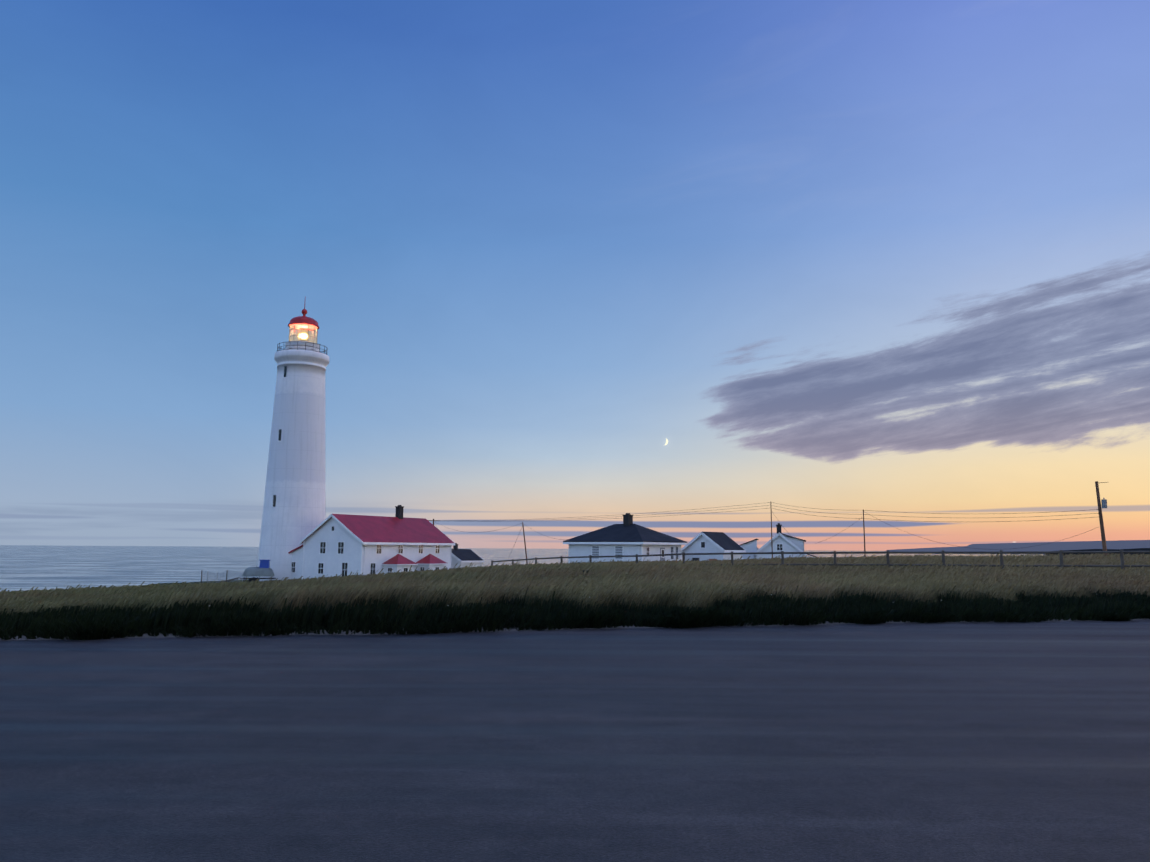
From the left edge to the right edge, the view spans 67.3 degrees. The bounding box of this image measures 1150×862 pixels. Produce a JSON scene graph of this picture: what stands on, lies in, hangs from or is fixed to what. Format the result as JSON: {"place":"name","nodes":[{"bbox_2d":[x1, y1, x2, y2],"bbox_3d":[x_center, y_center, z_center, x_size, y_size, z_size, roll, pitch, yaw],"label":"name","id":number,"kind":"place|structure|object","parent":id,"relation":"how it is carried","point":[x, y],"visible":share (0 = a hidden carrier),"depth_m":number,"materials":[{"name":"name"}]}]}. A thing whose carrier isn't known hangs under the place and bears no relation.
{"place":"outdoors","nodes":[
{"label":"outdoors","id":0,"kind":"place"},
{"bbox_2d":[0,545,1044,591],"bbox_3d":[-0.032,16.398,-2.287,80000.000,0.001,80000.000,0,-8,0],"label":"sea water","id":1,"kind":"structure","parent":0,"point":[29,567],"depth_m":896.93,"materials":[{"name":"blue liquid"}]},
{"bbox_2d":[0,618,1147,640],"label":"road shoulder","id":2,"kind":"object","parent":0,"point":[145,635],"visible":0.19,"depth_m":15.92},
{"bbox_2d":[0,619,1149,861],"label":"road asphalt","id":3,"kind":"structure","parent":0,"point":[934,743],"depth_m":6.85,"materials":[{"name":"grey asphalt"}]},
{"bbox_2d":[0,0,1149,550],"label":"sky","id":4,"kind":"structure","parent":0,"point":[848,258],"materials":[{"name":"blue"}]},
{"bbox_2d":[0,553,1149,639],"bbox_3d":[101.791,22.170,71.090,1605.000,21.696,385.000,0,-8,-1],"label":"land terrain","id":5,"kind":"structure","parent":0,"point":[215,582],"depth_m":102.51,"materials":[{"name":"green plant"}]},
{"bbox_2d":[201,560,275,582],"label":"covered boat on slip","id":6,"kind":"object","parent":5,"relation":"on","point":[263,569],"visible":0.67,"depth_m":100.45,"materials":[{"name":"fabric"}]},
{"bbox_2d":[256,304,328,580],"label":"lighthouse","id":7,"kind":"object","parent":5,"relation":"on","point":[294,514],"visible":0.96,"depth_m":107.61,"materials":[{"name":"paint"}]},
{"bbox_2d":[288,505,454,578],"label":"keepers house","id":8,"kind":"structure","parent":5,"relation":"on","point":[340,544],"depth_m":102.53,"materials":[{"name":"white paint"}]},
{"bbox_2d":[451,543,483,567],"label":"shed","id":9,"kind":"structure","parent":5,"relation":"on","point":[463,558],"depth_m":118.48,"materials":[{"name":"white paint"}]},
{"bbox_2d":[563,513,686,562],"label":"house","id":10,"kind":"structure","parent":5,"relation":"on","point":[627,537],"depth_m":92.65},
{"bbox_2d":[209,560,1096,605],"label":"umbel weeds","id":11,"kind":"object","parent":5,"relation":"on","point":[587,572],"visible":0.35,"depth_m":27.91,"materials":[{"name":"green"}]},
{"bbox_2d":[682,532,745,560],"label":"gable shed","id":12,"kind":"structure","parent":5,"relation":"on","point":[711,542],"depth_m":96.00,"materials":[{"name":"white paint"}]},
{"bbox_2d":[428,481,1107,563],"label":"utility poles","id":13,"kind":"object","parent":5,"relation":"on","point":[1103,501],"visible":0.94,"depth_m":76.99,"materials":[{"name":"brown wood"}]},
{"bbox_2d":[740,523,815,559],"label":"dormer house","id":14,"kind":"structure","parent":5,"relation":"on","point":[784,542],"depth_m":100.15,"materials":[{"name":"white paint"}]},
{"bbox_2d":[491,550,1149,569],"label":"rail fence","id":15,"kind":"object","parent":5,"relation":"on","point":[943,553],"visible":0.65,"depth_m":40.81,"materials":[{"name":"brown wood"}]},
{"bbox_2d":[889,540,1149,555],"bbox_3d":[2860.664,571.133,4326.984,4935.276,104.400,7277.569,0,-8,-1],"label":"distant headland","id":16,"kind":"structure","parent":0,"point":[1132,545],"depth_m":6061.61,"materials":[{"name":"blue"}]}
]}

